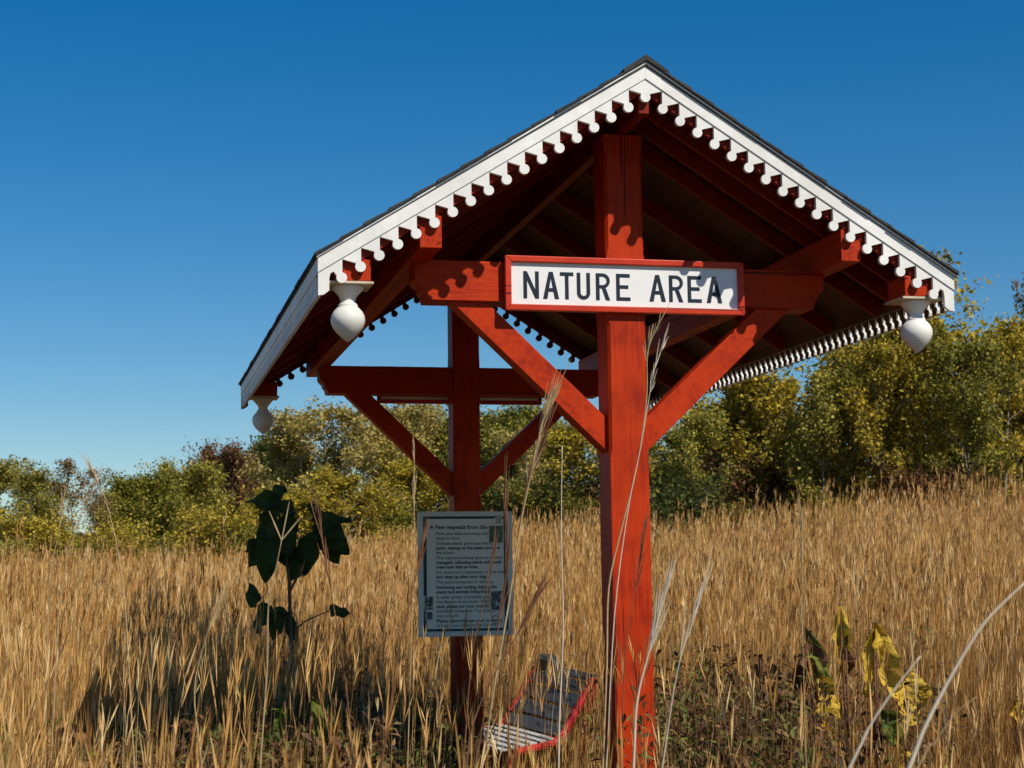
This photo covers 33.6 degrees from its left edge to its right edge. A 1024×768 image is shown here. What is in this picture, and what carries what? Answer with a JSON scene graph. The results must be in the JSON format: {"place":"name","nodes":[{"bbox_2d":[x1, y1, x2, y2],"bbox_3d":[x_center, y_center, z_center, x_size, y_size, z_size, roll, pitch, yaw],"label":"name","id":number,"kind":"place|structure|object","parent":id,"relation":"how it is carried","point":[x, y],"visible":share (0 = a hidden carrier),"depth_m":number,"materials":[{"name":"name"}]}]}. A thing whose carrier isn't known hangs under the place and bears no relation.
{"place":"outdoors","nodes":[
{"label":"outdoors","id":0,"kind":"place"},
{"bbox_2d":[0,713,13,761],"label":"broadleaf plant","id":1,"kind":"object","parent":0,"point":[9,742],"visible":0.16,"depth_m":7.88,"materials":[{"name":"yellow plant"}]},
{"bbox_2d":[56,723,89,755],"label":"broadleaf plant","id":2,"kind":"object","parent":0,"point":[74,736],"visible":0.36,"depth_m":7.67,"materials":[{"name":"brown plant"}]},
{"bbox_2d":[50,464,102,763],"bbox_3d":[-1.381,1.216,5.180,0.336,1.937,0.065,-7,-9,42],"label":"grass stalk","id":3,"kind":"object","parent":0,"point":[60,603],"depth_m":5.20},
{"bbox_2d":[80,452,134,767],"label":"grass stalk","id":4,"kind":"object","parent":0,"point":[91,468],"depth_m":5.00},
{"bbox_2d":[194,566,239,767],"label":"grass stalk","id":5,"kind":"object","parent":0,"point":[221,597],"depth_m":3.70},
{"bbox_2d":[259,504,301,767],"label":"grass stalk","id":6,"kind":"object","parent":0,"point":[267,628],"depth_m":4.20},
{"bbox_2d":[380,512,429,767],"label":"grass stalk","id":7,"kind":"object","parent":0,"point":[420,556],"depth_m":4.20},
{"bbox_2d":[476,463,515,763],"bbox_3d":[-0.117,1.121,4.310,0.364,1.881,0.048,-7,-9,41],"label":"grass stalk","id":8,"kind":"object","parent":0,"point":[507,556],"depth_m":4.30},
{"bbox_2d":[464,559,551,767],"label":"grass stalk","id":9,"kind":"object","parent":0,"point":[539,591],"depth_m":3.80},
{"bbox_2d":[0,0,1023,532],"label":"sky","id":10,"kind":"structure","parent":0,"point":[171,171],"materials":[{"name":"blue"}]},
{"bbox_2d":[507,394,558,767],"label":"grass stalk","id":11,"kind":"object","parent":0,"point":[543,440],"depth_m":5.20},
{"bbox_2d":[602,303,669,767],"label":"grass stalk","id":12,"kind":"object","parent":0,"point":[649,342],"depth_m":5.20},
{"bbox_2d":[622,499,651,738],"bbox_3d":[0.364,1.276,5.390,0.047,1.807,0.264,4,-8,-36],"label":"grass stalk","id":13,"kind":"object","parent":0,"point":[642,546],"depth_m":5.40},
{"bbox_2d":[606,324,668,767],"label":"grass stalk","id":14,"kind":"object","parent":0,"point":[661,349],"depth_m":5.00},
{"bbox_2d":[632,550,678,767],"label":"grass stalk","id":15,"kind":"object","parent":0,"point":[659,606],"depth_m":3.60,"materials":[{"name":"plant"}]},
{"bbox_2d":[662,546,713,767],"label":"grass stalk","id":16,"kind":"object","parent":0,"point":[696,605],"depth_m":3.60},
{"bbox_2d":[907,583,1023,767],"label":"grass stalk","id":17,"kind":"object","parent":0,"point":[920,736],"depth_m":2.20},
{"bbox_3d":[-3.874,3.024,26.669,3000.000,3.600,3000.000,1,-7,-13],"label":"ground","id":18,"kind":"structure","parent":0,"visible":0},
{"bbox_2d":[0,454,34,522],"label":"tree","id":19,"kind":"object","parent":18,"relation":"on","point":[4,471],"visible":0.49,"depth_m":52.67,"materials":[{"name":"green plant"}]},
{"bbox_2d":[0,529,46,571],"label":"shrub","id":20,"kind":"object","parent":18,"relation":"on","point":[14,547],"visible":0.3,"depth_m":46.74,"materials":[{"name":"green plant"}]},
{"bbox_2d":[0,459,68,552],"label":"tree","id":21,"kind":"object","parent":18,"relation":"on","point":[26,486],"visible":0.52,"depth_m":51.40,"materials":[{"name":"green plant"}]},
{"bbox_2d":[0,498,88,563],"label":"shrub","id":22,"kind":"object","parent":18,"relation":"on","point":[29,527],"visible":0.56,"depth_m":47.99,"materials":[{"name":"green plant"}]},
{"bbox_2d":[18,469,83,548],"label":"tree","id":23,"kind":"object","parent":18,"relation":"on","point":[68,495],"visible":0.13,"depth_m":53.84,"materials":[{"name":"green plant"}]},
{"bbox_2d":[44,487,66,767],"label":"grass stalk","id":24,"kind":"object","parent":18,"relation":"on","point":[62,501],"depth_m":5.60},
{"bbox_2d":[45,456,111,542],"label":"tree","id":25,"kind":"object","parent":18,"relation":"on","point":[69,468],"visible":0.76,"depth_m":53.55,"materials":[{"name":"plant"}]},
{"bbox_2d":[45,536,119,566],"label":"shrub","id":26,"kind":"object","parent":18,"relation":"on","point":[78,548],"visible":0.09,"depth_m":48.01,"materials":[{"name":"green plant"}]},
{"bbox_2d":[73,467,117,544],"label":"tree","id":27,"kind":"object","parent":18,"relation":"on","point":[96,494],"visible":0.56,"depth_m":55.12,"materials":[{"name":"green plant"}]},
{"bbox_2d":[71,529,154,562],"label":"shrub","id":28,"kind":"object","parent":18,"relation":"on","point":[114,545],"visible":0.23,"depth_m":48.32,"materials":[{"name":"green plant"}]},
{"bbox_2d":[81,484,148,541],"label":"tree","id":29,"kind":"object","parent":18,"relation":"on","point":[117,515],"visible":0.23,"depth_m":58.98,"materials":[{"name":"green plant"}]},
{"bbox_2d":[71,513,177,567],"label":"shrub","id":30,"kind":"object","parent":18,"relation":"on","point":[123,531],"visible":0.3,"depth_m":48.99,"materials":[{"name":"green plant"}]},
{"bbox_2d":[103,463,188,553],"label":"tree","id":31,"kind":"object","parent":18,"relation":"on","point":[154,495],"visible":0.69,"depth_m":59.59,"materials":[{"name":"green plant"}]},
{"bbox_2d":[138,540,179,564],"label":"shrub","id":32,"kind":"object","parent":18,"relation":"on","point":[160,549],"visible":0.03,"depth_m":49.66,"materials":[{"name":"green plant"}]},
{"bbox_2d":[130,455,241,544],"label":"tree","id":33,"kind":"object","parent":18,"relation":"on","point":[198,487],"visible":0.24,"depth_m":61.26,"materials":[{"name":"green plant"}]},
{"bbox_2d":[165,539,223,568],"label":"shrub","id":34,"kind":"object","parent":18,"relation":"on","point":[181,552],"visible":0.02,"depth_m":48.59,"materials":[{"name":"green plant"}]},
{"bbox_2d":[165,502,231,554],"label":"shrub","id":35,"kind":"object","parent":18,"relation":"on","point":[184,521],"visible":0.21,"depth_m":55.91,"materials":[{"name":"green plant"}]},
{"bbox_2d":[158,497,258,569],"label":"shrub","id":36,"kind":"object","parent":18,"relation":"on","point":[230,522],"visible":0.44,"depth_m":47.13,"materials":[{"name":"green plant"}]},
{"bbox_2d":[178,436,265,535],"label":"tree","id":37,"kind":"object","parent":18,"relation":"on","point":[230,458],"visible":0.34,"depth_m":65.22,"materials":[{"name":"green plant"}]},
{"bbox_2d":[203,517,258,566],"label":"shrub","id":38,"kind":"object","parent":18,"relation":"on","point":[240,540],"visible":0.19,"depth_m":46.56,"materials":[{"name":"green plant"}]},
{"bbox_2d":[234,429,288,526],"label":"tree","id":39,"kind":"object","parent":18,"relation":"on","point":[259,445],"visible":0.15,"depth_m":67.38,"materials":[{"name":"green plant"}]},
{"bbox_2d":[235,482,296,532],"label":"tree","id":40,"kind":"object","parent":18,"relation":"on","point":[256,492],"visible":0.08,"depth_m":54.13,"materials":[{"name":"green plant"}]},
{"bbox_2d":[234,435,317,521],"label":"tree","id":41,"kind":"object","parent":18,"relation":"on","point":[280,460],"visible":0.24,"depth_m":55.73,"materials":[{"name":"green plant"}]},
{"bbox_2d":[245,402,337,524],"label":"tree","id":42,"kind":"object","parent":18,"relation":"on","point":[280,438],"visible":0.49,"depth_m":55.03,"materials":[{"name":"green plant"}]},
{"bbox_2d":[251,480,341,555],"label":"tree","id":43,"kind":"object","parent":18,"relation":"on","point":[300,498],"visible":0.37,"depth_m":46.75,"materials":[{"name":"green plant"}]},
{"bbox_2d":[254,697,340,767],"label":"broadleaf plant","id":44,"kind":"object","parent":18,"relation":"on","point":[279,719],"visible":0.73,"depth_m":7.88,"materials":[{"name":"green plant"}]},
{"bbox_2d":[245,483,351,718],"bbox_3d":[-1.409,1.761,11.249,0.719,2.225,0.415,-2,-7,8],"label":"sapling","id":45,"kind":"object","parent":18,"relation":"on","point":[262,548],"visible":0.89,"depth_m":11.28,"materials":[{"name":"green plant"}]},
{"bbox_2d":[308,485,353,761],"bbox_3d":[-0.400,1.171,4.394,0.307,1.808,0.037,6,-10,-45],"label":"grass stalk","id":46,"kind":"object","parent":18,"relation":"on","point":[320,532],"depth_m":4.40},
{"bbox_2d":[278,394,391,518],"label":"tree","id":47,"kind":"object","parent":18,"relation":"on","point":[343,415],"visible":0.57,"depth_m":54.04,"materials":[{"name":"green plant"}]},
{"bbox_2d":[294,459,399,554],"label":"tree","id":48,"kind":"object","parent":18,"relation":"on","point":[344,486],"visible":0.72,"depth_m":47.86,"materials":[{"name":"green plant"}]},
{"bbox_2d":[319,411,398,523],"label":"tree","id":49,"kind":"object","parent":18,"relation":"on","point":[381,454],"visible":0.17,"depth_m":55.41,"materials":[{"name":"green plant"}]},
{"bbox_2d":[343,513,400,542],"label":"shrub","id":50,"kind":"object","parent":18,"relation":"on","point":[367,527],"visible":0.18,"depth_m":48.53,"materials":[{"name":"green plant"}]},
{"bbox_2d":[357,524,417,557],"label":"shrub","id":51,"kind":"object","parent":18,"relation":"on","point":[379,540],"visible":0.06,"depth_m":47.22,"materials":[{"name":"green plant"}]},
{"bbox_2d":[338,404,438,519],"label":"tree","id":52,"kind":"object","parent":18,"relation":"on","point":[404,418],"visible":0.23,"depth_m":55.32,"materials":[{"name":"green plant"}]},
{"bbox_2d":[366,496,447,541],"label":"shrub","id":53,"kind":"object","parent":18,"relation":"on","point":[406,520],"visible":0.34,"depth_m":49.03,"materials":[{"name":"green plant"}]},
{"bbox_2d":[369,451,448,537],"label":"tree","id":54,"kind":"object","parent":18,"relation":"on","point":[402,473],"visible":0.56,"depth_m":50.00,"materials":[{"name":"green plant"}]},
{"bbox_2d":[407,438,416,767],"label":"grass stalk","id":55,"kind":"object","parent":18,"relation":"on","point":[413,480],"depth_m":4.60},
{"bbox_2d":[389,404,448,510],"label":"tree","id":56,"kind":"object","parent":18,"relation":"on","point":[430,422],"visible":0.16,"depth_m":57.53,"materials":[{"name":"green plant"}]},
{"bbox_2d":[372,406,492,532],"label":"tree","id":57,"kind":"object","parent":18,"relation":"on","point":[443,419],"visible":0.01,"depth_m":59.65,"materials":[{"name":"green plant"}]},
{"bbox_2d":[462,523,498,767],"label":"grass stalk","id":58,"kind":"object","parent":18,"relation":"on","point":[493,553],"depth_m":4.40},
{"bbox_2d":[411,399,561,509],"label":"tree","id":59,"kind":"object","parent":18,"relation":"on","point":[525,411],"visible":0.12,"depth_m":57.14,"materials":[{"name":"green plant"}]},
{"bbox_2d":[448,475,550,524],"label":"shrub","id":60,"kind":"object","parent":18,"relation":"on","point":[485,500],"visible":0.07,"depth_m":44.69,"materials":[{"name":"green plant"}]},
{"bbox_2d":[0,450,1023,767],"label":"tall grass","id":61,"kind":"structure","parent":18,"relation":"on","point":[942,556],"depth_m":12.79,"materials":[{"name":"plant"}]},
{"bbox_2d":[4,524,1022,767],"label":"dead weeds","id":62,"kind":"object","parent":18,"relation":"on","point":[752,739],"visible":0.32,"depth_m":8.10,"materials":[{"name":"brown plant"}]},
{"bbox_2d":[447,653,596,767],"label":"garden chair","id":63,"kind":"object","parent":18,"relation":"on","point":[538,724],"visible":0.52,"depth_m":13.16,"materials":[{"name":"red metal"}]},
{"bbox_2d":[481,476,562,534],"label":"shrub","id":64,"kind":"object","parent":18,"relation":"on","point":[499,505],"visible":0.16,"depth_m":43.43,"materials":[{"name":"green plant"}]},
{"bbox_2d":[487,426,560,524],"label":"tree","id":65,"kind":"object","parent":18,"relation":"on","point":[523,460],"visible":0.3,"depth_m":44.20,"materials":[{"name":"green plant"}]},
{"bbox_2d":[482,360,570,767],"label":"grass stalk","id":66,"kind":"object","parent":18,"relation":"on","point":[548,404],"depth_m":5.00,"materials":[{"name":"plant"}]},
{"bbox_2d":[480,410,588,488],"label":"tree","id":67,"kind":"object","parent":18,"relation":"on","point":[514,425],"visible":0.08,"depth_m":49.49,"materials":[{"name":"green plant"}]},
{"bbox_2d":[494,470,587,540],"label":"shrub","id":68,"kind":"object","parent":18,"relation":"on","point":[519,493],"visible":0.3,"depth_m":41.92,"materials":[{"name":"green plant"}]},
{"bbox_2d":[558,446,563,767],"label":"grass stalk","id":69,"kind":"object","parent":18,"relation":"on","point":[562,635],"depth_m":4.80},
{"bbox_2d":[528,471,599,532],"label":"shrub","id":70,"kind":"object","parent":18,"relation":"on","point":[566,479],"visible":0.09,"depth_m":40.28,"materials":[{"name":"green plant"}]},
{"bbox_2d":[535,416,599,523],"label":"tree","id":71,"kind":"object","parent":18,"relation":"on","point":[560,437],"visible":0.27,"depth_m":41.84,"materials":[{"name":"green plant"}]},
{"bbox_2d":[547,481,599,534],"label":"shrub","id":72,"kind":"object","parent":18,"relation":"on","point":[574,505],"visible":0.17,"depth_m":39.08,"materials":[{"name":"green plant"}]},
{"bbox_2d":[238,54,958,767],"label":"wooden shelter","id":73,"kind":"object","parent":18,"relation":"on","point":[646,156],"visible":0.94,"depth_m":7.96,"materials":[{"name":"red paint"}]},
{"bbox_2d":[377,366,541,404],"bbox_3d":[-0.355,0.013,11.586,1.144,0.251,0.032,1,-7,-13],"label":"name sign","id":74,"kind":"object","parent":73,"relation":"attached to","point":[444,400],"visible":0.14,"depth_m":11.53,"materials":[{"name":"wood"}]},
{"bbox_2d":[417,511,513,636],"bbox_3d":[-0.307,1.254,11.225,0.636,0.820,0.027,1,-7,-13],"label":"notice board","id":75,"kind":"object","parent":73,"relation":"attached to","point":[457,555],"visible":0.96,"depth_m":11.22,"materials":[{"name":"paper"}]},
{"bbox_2d":[504,255,744,315],"bbox_3d":[0.524,-0.450,7.803,1.144,0.251,0.032,1,-7,-13],"label":"name sign","id":76,"kind":"object","parent":73,"relation":"attached to","point":[588,285],"visible":1,"depth_m":7.80,"materials":[{"name":"wood"}]},
{"bbox_2d":[554,406,674,505],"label":"tree","id":77,"kind":"object","parent":18,"relation":"on","point":[588,467],"visible":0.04,"depth_m":39.88,"materials":[{"name":"green plant"}]},
{"bbox_2d":[572,477,668,526],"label":"shrub","id":78,"kind":"object","parent":18,"relation":"on","point":[598,499],"visible":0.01,"depth_m":37.91,"materials":[{"name":"green plant"}]},
{"bbox_2d":[648,426,711,520],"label":"tree","id":79,"kind":"object","parent":18,"relation":"on","point":[655,448],"visible":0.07,"depth_m":34.73,"materials":[{"name":"green plant"}]},
{"bbox_2d":[649,463,742,548],"bbox_3d":[2.905,2.736,30.519,2.578,2.592,2.686,0,-7,-9],"label":"shrub","id":80,"kind":"object","parent":18,"relation":"on","point":[688,500],"visible":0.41,"depth_m":30.25,"materials":[{"name":"green plant"}]},
{"bbox_2d":[656,405,741,528],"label":"tree","id":81,"kind":"object","parent":18,"relation":"on","point":[701,436],"visible":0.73,"depth_m":30.74,"materials":[{"name":"green plant"}]},
{"bbox_2d":[650,389,790,509],"bbox_3d":[4.355,1.973,33.397,2.946,4.206,2.936,5,-9,-38],"label":"tree","id":82,"kind":"object","parent":18,"relation":"on","point":[700,404],"visible":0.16,"depth_m":33.03,"materials":[{"name":"green plant"}]},
{"bbox_2d":[679,441,812,541],"bbox_3d":[4.374,2.516,31.739,2.999,3.015,3.125,3,-8,-26],"label":"shrub","id":83,"kind":"object","parent":18,"relation":"on","point":[737,487],"visible":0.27,"depth_m":31.31,"materials":[{"name":"green plant"}]},
{"bbox_2d":[708,492,793,539],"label":"shrub","id":84,"kind":"object","parent":18,"relation":"on","point":[738,517],"visible":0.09,"depth_m":30.55,"materials":[{"name":"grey plant"}]},
{"bbox_2d":[754,654,791,759],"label":"broadleaf plant","id":85,"kind":"object","parent":18,"relation":"on","point":[774,667],"visible":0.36,"depth_m":8.60,"materials":[{"name":"brown plant"}]},
{"bbox_2d":[709,360,855,518],"bbox_3d":[4.944,1.617,32.065,3.293,4.614,3.483,-7,-9,43],"label":"tree","id":86,"kind":"object","parent":18,"relation":"on","point":[763,401],"visible":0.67,"depth_m":31.52,"materials":[{"name":"green plant"}]},
{"bbox_2d":[796,497,808,766],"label":"grass stalk","id":87,"kind":"object","parent":18,"relation":"on","point":[802,613],"depth_m":4.80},
{"bbox_2d":[725,407,881,498],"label":"tree","id":88,"kind":"object","parent":18,"relation":"on","point":[825,460],"visible":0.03,"depth_m":43.14,"materials":[{"name":"green plant"}]},
{"bbox_2d":[791,628,840,767],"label":"broadleaf plant","id":89,"kind":"object","parent":18,"relation":"on","point":[819,651],"visible":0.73,"depth_m":8.40,"materials":[{"name":"green plant"}]},
{"bbox_2d":[778,363,868,517],"bbox_3d":[5.556,1.713,30.480,1.852,4.151,1.733,5,-9,-42],"label":"tree","id":90,"kind":"object","parent":18,"relation":"on","point":[824,388],"visible":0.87,"depth_m":30.27,"materials":[{"name":"green plant"}]},
{"bbox_2d":[777,480,872,532],"bbox_3d":[5.671,2.763,30.502,2.005,2.015,2.089,2,-7,-22],"label":"shrub","id":91,"kind":"object","parent":18,"relation":"on","point":[803,499],"visible":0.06,"depth_m":30.29,"materials":[{"name":"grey plant"}]},
{"bbox_2d":[832,603,855,764],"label":"broadleaf plant","id":92,"kind":"object","parent":18,"relation":"on","point":[847,658],"visible":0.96,"depth_m":8.70,"materials":[{"name":"yellow plant"}]},
{"bbox_2d":[857,530,872,767],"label":"grass stalk","id":93,"kind":"object","parent":18,"relation":"on","point":[863,631],"depth_m":5.50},
{"bbox_2d":[794,320,949,517],"bbox_3d":[6.826,1.251,32.532,3.357,5.246,3.368,-3,-7,15],"label":"tree","id":94,"kind":"object","parent":18,"relation":"on","point":[830,358],"visible":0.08,"depth_m":32.64,"materials":[{"name":"green plant"}]},
{"bbox_2d":[825,331,935,523],"bbox_3d":[6.553,1.269,30.146,1.939,4.878,2.052,-2,-7,6],"label":"tree","id":95,"kind":"object","parent":18,"relation":"on","point":[865,415],"visible":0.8,"depth_m":29.94,"materials":[{"name":"green plant"}]},
{"bbox_2d":[859,622,909,767],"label":"broadleaf plant","id":96,"kind":"object","parent":18,"relation":"on","point":[877,635],"visible":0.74,"depth_m":8.49,"materials":[{"name":"yellow plant"}]},
{"bbox_2d":[848,656,920,767],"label":"grass stalk","id":97,"kind":"object","parent":18,"relation":"on","point":[864,737],"depth_m":2.30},
{"bbox_2d":[892,668,931,767],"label":"broadleaf plant","id":98,"kind":"object","parent":18,"relation":"on","point":[908,690],"visible":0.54,"depth_m":8.08,"materials":[{"name":"yellow plant"}]},
{"bbox_2d":[838,367,989,492],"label":"tree","id":99,"kind":"object","parent":18,"relation":"on","point":[955,458],"visible":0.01,"depth_m":42.12,"materials":[{"name":"green plant"}]},
{"bbox_2d":[834,287,1002,502],"bbox_3d":[7.395,0.952,30.944,3.299,5.547,3.489,-2,-7,10],"label":"tree","id":100,"kind":"object","parent":18,"relation":"on","point":[925,446],"visible":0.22,"depth_m":30.45,"materials":[{"name":"green plant"}]},
{"bbox_2d":[857,448,990,529],"bbox_3d":[7.299,2.388,29.593,2.467,2.480,2.570,-2,-7,12],"label":"shrub","id":101,"kind":"object","parent":18,"relation":"on","point":[905,485],"visible":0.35,"depth_m":29.24,"materials":[{"name":"green plant"}]},
{"bbox_2d":[894,245,997,459],"bbox_3d":[7.943,0.578,32.422,2.888,6.658,2.103,-5,-8,31],"label":"tree","id":102,"kind":"object","parent":18,"relation":"on","point":[949,259],"visible":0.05,"depth_m":32.26,"materials":[{"name":"green plant"}]},
{"bbox_2d":[917,697,975,767],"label":"grass stalk","id":103,"kind":"object","parent":18,"relation":"on","point":[938,736],"depth_m":2.40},
{"bbox_2d":[909,319,1023,505],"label":"tree","id":104,"kind":"object","parent":18,"relation":"on","point":[961,356],"visible":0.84,"depth_m":29.43,"materials":[{"name":"green plant"}]},
{"bbox_2d":[951,304,1023,512],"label":"tree","id":105,"kind":"object","parent":18,"relation":"on","point":[1020,463],"visible":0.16,"depth_m":31.88,"materials":[{"name":"green plant"}]},
{"bbox_2d":[956,327,1023,501],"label":"tree","id":106,"kind":"object","parent":18,"relation":"on","point":[1014,347],"visible":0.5,"depth_m":30.87,"materials":[{"name":"green plant"}]},
{"bbox_2d":[978,303,1023,476],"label":"tree","id":107,"kind":"object","parent":18,"relation":"on","point":[999,323],"visible":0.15,"depth_m":32.13,"materials":[{"name":"green plant"}]},
{"bbox_2d":[999,470,1023,499],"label":"shrub","id":108,"kind":"object","parent":18,"relation":"on","point":[1015,480],"visible":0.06,"depth_m":31.52,"materials":[{"name":"green plant"}]},
{"bbox_2d":[1009,700,1023,767],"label":"broadleaf plant","id":109,"kind":"object","parent":18,"relation":"on","point":[1015,709],"visible":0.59,"depth_m":8.28,"materials":[{"name":"yellow plant"}]},
{"bbox_2d":[1009,272,1023,321],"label":"tree","id":110,"kind":"object","parent":18,"relation":"on","point":[1019,299],"visible":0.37,"depth_m":34.99,"materials":[{"name":"green plant"}]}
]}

